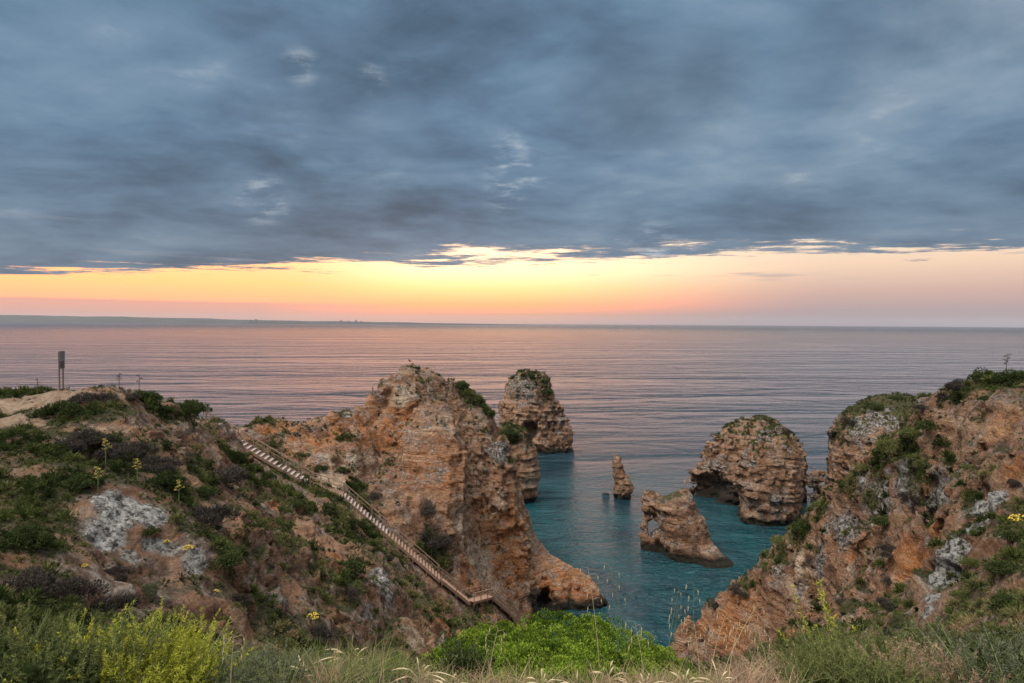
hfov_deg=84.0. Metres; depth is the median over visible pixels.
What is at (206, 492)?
shrub
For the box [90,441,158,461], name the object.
shrub
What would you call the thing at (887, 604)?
shrub
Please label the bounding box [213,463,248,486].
shrub
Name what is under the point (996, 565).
shrub
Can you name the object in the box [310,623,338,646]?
shrub
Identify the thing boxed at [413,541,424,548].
shrub
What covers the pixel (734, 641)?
wild oat
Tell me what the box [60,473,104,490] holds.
shrub
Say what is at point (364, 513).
stairway
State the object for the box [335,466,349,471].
shrub
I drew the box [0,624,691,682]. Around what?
ground
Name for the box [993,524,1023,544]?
shrub
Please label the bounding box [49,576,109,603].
shrub
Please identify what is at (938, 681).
grass
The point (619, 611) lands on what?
wild oat
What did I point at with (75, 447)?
shrub
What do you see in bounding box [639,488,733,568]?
sea stack
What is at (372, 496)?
shrub
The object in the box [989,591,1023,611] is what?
shrub
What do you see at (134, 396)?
shrub
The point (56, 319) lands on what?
hills
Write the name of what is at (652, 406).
sea
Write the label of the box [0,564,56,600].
shrub
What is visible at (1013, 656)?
shrub
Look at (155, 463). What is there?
shrub
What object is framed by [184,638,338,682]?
shrub
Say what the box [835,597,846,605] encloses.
shrub
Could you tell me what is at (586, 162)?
sky
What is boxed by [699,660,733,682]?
feather grass
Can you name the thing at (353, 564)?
shrub
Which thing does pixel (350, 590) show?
shrub
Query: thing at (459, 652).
shrub
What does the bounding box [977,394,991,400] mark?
shrub
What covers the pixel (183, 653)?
shrub
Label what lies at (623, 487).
sea stack
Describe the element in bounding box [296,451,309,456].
shrub
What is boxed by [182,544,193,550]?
flower clump
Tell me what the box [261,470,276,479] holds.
shrub
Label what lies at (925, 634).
shrub
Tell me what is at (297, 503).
shrub
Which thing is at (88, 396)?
shrub
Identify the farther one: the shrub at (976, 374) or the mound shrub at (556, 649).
the shrub at (976, 374)
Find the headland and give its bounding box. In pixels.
[195,359,678,665]
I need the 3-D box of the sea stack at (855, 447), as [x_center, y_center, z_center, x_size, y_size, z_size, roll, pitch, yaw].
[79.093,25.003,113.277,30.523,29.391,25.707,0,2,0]
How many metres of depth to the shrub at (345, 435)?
67.78 m
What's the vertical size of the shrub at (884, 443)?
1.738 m
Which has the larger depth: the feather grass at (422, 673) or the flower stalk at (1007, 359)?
the flower stalk at (1007, 359)
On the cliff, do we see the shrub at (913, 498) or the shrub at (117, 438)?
the shrub at (913, 498)
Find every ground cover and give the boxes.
[0,384,477,673]
[193,363,733,675]
[498,421,535,455]
[505,368,555,431]
[670,378,1023,679]
[707,414,803,503]
[820,391,917,491]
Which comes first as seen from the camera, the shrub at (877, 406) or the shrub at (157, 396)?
the shrub at (157, 396)
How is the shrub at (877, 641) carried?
on the ground at (11, 627)
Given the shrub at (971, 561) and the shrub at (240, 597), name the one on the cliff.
the shrub at (971, 561)
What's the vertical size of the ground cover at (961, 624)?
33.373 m
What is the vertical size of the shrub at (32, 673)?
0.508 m
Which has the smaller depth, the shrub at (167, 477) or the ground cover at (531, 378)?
the shrub at (167, 477)
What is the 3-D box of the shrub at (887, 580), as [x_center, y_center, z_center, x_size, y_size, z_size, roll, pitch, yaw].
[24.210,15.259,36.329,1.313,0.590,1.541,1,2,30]
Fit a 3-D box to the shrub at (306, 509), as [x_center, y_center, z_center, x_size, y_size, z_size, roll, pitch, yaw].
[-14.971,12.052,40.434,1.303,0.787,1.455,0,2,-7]
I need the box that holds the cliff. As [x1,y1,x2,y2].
[670,382,1023,677]
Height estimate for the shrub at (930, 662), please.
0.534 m
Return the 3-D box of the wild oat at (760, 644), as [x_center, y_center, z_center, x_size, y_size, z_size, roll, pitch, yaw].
[1.417,1.798,3.267,0.134,0.366,0.026,1,2,12]
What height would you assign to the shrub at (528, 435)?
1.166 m
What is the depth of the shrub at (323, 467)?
61.27 m
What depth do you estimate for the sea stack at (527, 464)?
125.36 m
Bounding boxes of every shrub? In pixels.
[0,524,56,551]
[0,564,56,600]
[0,597,182,682]
[0,625,129,682]
[2,595,253,682]
[25,406,56,417]
[39,400,84,417]
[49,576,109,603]
[53,438,88,451]
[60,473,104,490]
[65,427,114,447]
[66,391,120,404]
[86,591,141,619]
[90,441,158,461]
[99,433,122,441]
[103,565,135,581]
[125,393,141,400]
[128,454,183,474]
[133,390,163,400]
[141,525,161,536]
[141,580,161,599]
[149,469,185,487]
[157,405,176,415]
[175,399,212,423]
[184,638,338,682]
[187,503,241,529]
[195,485,220,499]
[207,544,249,570]
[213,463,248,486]
[229,451,248,462]
[230,593,252,603]
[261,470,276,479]
[290,499,305,508]
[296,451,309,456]
[301,505,311,513]
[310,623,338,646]
[313,464,327,471]
[324,502,334,513]
[334,583,358,600]
[335,431,355,439]
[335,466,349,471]
[344,553,371,579]
[349,517,359,527]
[366,541,380,546]
[367,492,382,500]
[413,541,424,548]
[414,629,497,682]
[416,608,702,682]
[419,505,436,515]
[424,534,452,548]
[455,381,469,387]
[504,428,518,434]
[520,372,535,376]
[520,433,534,437]
[540,388,553,393]
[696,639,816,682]
[705,597,719,610]
[727,583,749,596]
[727,606,962,680]
[759,560,771,569]
[769,534,783,544]
[769,633,938,682]
[778,579,856,653]
[790,519,806,533]
[809,498,829,509]
[835,478,845,488]
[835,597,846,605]
[838,416,856,422]
[845,633,1009,682]
[851,462,868,472]
[863,602,1022,652]
[865,402,883,408]
[867,514,890,526]
[873,438,896,459]
[874,543,896,557]
[875,597,898,611]
[879,573,891,584]
[888,394,911,399]
[897,491,920,504]
[898,427,922,444]
[901,616,1023,682]
[905,452,927,467]
[911,611,1023,682]
[913,404,926,410]
[913,416,938,432]
[931,436,950,447]
[935,393,950,398]
[944,377,978,390]
[945,571,958,578]
[949,589,966,601]
[954,556,980,568]
[967,366,994,379]
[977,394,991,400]
[983,559,1018,577]
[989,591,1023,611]
[992,369,1023,381]
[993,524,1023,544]
[1006,478,1021,486]
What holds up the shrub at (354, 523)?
on the headland
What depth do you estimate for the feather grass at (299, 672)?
3.01 m
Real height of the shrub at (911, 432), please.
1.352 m
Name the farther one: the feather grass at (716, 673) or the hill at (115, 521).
the hill at (115, 521)
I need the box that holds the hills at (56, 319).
[0,315,519,324]
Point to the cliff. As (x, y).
(833, 562)
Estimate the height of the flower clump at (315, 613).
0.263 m
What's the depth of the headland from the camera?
70.97 m
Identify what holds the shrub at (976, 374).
on the cliff
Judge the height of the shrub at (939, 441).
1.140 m
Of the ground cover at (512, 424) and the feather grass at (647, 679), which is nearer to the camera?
the feather grass at (647, 679)
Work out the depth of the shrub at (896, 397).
110.65 m
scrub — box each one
[0,385,500,669]
[235,384,513,632]
[689,371,1023,679]
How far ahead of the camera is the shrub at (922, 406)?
40.66 m
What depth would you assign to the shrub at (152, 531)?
19.90 m
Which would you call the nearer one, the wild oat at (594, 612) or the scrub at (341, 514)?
the wild oat at (594, 612)
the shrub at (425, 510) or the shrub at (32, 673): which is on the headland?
the shrub at (425, 510)
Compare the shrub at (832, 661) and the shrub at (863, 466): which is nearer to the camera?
the shrub at (832, 661)
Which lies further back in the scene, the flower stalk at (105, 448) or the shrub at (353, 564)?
the shrub at (353, 564)
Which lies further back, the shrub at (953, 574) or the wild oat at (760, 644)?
the shrub at (953, 574)
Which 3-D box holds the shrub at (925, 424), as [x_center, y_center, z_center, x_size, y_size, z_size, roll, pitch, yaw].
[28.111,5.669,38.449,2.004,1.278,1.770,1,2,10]
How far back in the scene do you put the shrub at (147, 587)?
17.14 m
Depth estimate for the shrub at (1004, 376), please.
35.37 m
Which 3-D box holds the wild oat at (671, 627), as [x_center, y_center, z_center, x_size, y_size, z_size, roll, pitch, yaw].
[1.126,2.052,3.970,0.113,0.699,0.043,0,2,0]
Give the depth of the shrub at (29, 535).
15.15 m
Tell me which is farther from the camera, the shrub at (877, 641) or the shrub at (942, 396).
the shrub at (942, 396)
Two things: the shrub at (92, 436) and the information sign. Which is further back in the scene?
the information sign
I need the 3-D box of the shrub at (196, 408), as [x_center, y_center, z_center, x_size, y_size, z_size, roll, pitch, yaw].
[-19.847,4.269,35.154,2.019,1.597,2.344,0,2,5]
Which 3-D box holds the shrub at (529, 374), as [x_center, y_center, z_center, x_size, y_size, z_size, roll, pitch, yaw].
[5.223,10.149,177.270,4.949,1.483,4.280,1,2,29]
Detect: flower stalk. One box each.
[94,466,102,491]
[102,438,111,463]
[132,458,141,481]
[174,479,183,501]
[1003,353,1009,368]
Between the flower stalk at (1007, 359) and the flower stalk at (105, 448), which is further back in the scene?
the flower stalk at (1007, 359)
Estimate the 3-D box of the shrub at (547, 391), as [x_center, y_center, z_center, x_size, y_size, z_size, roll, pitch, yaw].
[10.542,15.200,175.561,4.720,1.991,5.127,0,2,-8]
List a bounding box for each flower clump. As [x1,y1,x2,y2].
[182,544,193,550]
[306,612,318,619]
[1007,514,1023,520]
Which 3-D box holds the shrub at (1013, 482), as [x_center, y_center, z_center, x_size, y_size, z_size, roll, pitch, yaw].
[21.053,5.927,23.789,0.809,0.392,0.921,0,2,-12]
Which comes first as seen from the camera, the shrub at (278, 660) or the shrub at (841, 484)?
the shrub at (278, 660)
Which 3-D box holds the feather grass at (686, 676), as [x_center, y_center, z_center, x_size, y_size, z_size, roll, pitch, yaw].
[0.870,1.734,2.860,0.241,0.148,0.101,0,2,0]
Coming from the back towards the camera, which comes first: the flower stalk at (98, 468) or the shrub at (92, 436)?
the shrub at (92, 436)
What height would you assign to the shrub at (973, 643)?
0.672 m
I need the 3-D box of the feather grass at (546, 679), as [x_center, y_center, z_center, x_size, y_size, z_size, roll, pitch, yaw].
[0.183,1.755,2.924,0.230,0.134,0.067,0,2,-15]
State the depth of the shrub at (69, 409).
27.50 m
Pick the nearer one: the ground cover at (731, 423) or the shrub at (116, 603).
the shrub at (116, 603)
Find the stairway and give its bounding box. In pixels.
[205,412,518,624]
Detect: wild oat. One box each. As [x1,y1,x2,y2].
[222,633,244,682]
[485,625,504,680]
[580,567,601,667]
[604,566,627,672]
[625,620,648,680]
[665,586,680,673]
[669,605,685,666]
[683,619,705,672]
[684,582,702,673]
[708,613,730,672]
[722,604,764,680]
[723,626,745,676]
[747,623,769,679]
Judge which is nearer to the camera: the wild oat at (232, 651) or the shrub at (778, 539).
the wild oat at (232, 651)
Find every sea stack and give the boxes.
[498,370,574,453]
[499,423,539,502]
[612,455,633,499]
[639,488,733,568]
[684,416,808,525]
[804,393,918,504]
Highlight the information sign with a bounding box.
[58,351,64,390]
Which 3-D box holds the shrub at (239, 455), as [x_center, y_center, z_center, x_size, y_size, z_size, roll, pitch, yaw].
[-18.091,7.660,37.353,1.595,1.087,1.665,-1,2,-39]
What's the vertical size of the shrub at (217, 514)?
1.278 m
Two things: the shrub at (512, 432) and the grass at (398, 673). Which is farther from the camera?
the shrub at (512, 432)
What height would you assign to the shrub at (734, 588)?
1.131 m
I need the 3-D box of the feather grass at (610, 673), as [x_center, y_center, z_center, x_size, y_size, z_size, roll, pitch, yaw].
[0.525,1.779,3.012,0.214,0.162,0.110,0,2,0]
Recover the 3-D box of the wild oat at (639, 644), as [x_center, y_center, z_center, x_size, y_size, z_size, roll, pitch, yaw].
[0.669,1.685,3.057,0.132,0.386,0.024,0,2,3]
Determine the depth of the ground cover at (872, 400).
112.09 m
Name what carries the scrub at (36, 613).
on the hill at (115, 521)
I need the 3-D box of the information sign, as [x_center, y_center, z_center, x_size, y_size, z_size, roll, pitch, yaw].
[-24.599,1.784,31.086,0.115,2.534,0.440,0,2,-11]
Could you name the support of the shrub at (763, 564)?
on the cliff
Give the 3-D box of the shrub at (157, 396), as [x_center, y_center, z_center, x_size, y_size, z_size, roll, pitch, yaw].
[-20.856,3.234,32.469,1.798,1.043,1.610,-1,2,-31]
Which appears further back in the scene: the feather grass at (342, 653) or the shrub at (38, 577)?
the shrub at (38, 577)
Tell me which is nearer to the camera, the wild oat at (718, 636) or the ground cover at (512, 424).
the wild oat at (718, 636)
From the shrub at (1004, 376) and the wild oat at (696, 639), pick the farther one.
the shrub at (1004, 376)
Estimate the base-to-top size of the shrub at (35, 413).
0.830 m
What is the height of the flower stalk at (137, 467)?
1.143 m
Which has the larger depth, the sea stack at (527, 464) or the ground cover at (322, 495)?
the sea stack at (527, 464)
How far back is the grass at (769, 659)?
4.33 m
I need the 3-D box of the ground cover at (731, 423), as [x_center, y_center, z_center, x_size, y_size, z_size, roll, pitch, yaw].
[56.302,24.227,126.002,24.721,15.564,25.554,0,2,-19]
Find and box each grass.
[177,629,442,682]
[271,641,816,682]
[274,655,312,682]
[315,633,365,668]
[391,658,454,682]
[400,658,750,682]
[527,669,566,682]
[593,661,628,682]
[639,673,667,682]
[671,669,703,682]
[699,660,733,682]
[740,636,1023,682]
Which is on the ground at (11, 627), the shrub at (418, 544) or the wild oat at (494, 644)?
the wild oat at (494, 644)
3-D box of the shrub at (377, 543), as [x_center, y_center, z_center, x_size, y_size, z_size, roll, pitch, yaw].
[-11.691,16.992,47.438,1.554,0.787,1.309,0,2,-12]
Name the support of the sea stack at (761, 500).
in the sea
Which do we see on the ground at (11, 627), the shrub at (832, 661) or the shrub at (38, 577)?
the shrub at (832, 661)
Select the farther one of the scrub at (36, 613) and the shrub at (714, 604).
the shrub at (714, 604)
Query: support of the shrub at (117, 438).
on the hill at (115, 521)
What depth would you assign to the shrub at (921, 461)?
38.06 m
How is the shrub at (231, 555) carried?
on the hill at (115, 521)
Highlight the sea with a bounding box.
[0,322,1023,662]
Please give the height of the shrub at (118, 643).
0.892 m
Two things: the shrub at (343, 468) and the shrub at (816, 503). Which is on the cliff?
the shrub at (816, 503)
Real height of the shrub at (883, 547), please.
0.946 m
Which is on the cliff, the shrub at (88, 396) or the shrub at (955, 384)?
the shrub at (955, 384)
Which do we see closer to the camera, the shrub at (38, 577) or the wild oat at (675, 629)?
the wild oat at (675, 629)
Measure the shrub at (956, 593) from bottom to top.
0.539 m
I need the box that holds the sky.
[0,0,1023,326]
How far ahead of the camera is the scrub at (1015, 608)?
28.72 m
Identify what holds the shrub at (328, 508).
on the headland
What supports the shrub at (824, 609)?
on the ground at (11, 627)
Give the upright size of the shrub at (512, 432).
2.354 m
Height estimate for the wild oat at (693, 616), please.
0.642 m
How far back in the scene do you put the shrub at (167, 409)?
33.27 m
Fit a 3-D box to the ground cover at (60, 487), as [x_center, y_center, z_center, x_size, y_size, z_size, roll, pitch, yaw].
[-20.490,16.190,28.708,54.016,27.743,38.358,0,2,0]
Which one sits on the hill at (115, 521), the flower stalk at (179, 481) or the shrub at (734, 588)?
the flower stalk at (179, 481)
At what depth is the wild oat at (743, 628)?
3.36 m
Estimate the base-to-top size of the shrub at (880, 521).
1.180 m
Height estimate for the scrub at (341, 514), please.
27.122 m
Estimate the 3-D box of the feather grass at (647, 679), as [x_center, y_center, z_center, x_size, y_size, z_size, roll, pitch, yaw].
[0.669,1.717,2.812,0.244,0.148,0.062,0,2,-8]
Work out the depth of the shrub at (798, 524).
56.55 m
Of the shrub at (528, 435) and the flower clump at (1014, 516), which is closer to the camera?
the flower clump at (1014, 516)
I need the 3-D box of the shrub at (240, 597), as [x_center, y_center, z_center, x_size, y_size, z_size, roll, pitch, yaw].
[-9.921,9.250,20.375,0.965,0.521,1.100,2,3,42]
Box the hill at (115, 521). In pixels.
[0,386,511,671]
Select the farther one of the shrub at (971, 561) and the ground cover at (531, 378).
the ground cover at (531, 378)
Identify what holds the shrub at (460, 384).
on the headland
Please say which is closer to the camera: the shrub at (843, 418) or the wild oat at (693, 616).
the wild oat at (693, 616)
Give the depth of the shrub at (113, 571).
16.96 m
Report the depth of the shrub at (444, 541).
62.78 m
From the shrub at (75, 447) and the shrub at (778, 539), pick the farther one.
the shrub at (778, 539)
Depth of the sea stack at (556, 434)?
175.15 m

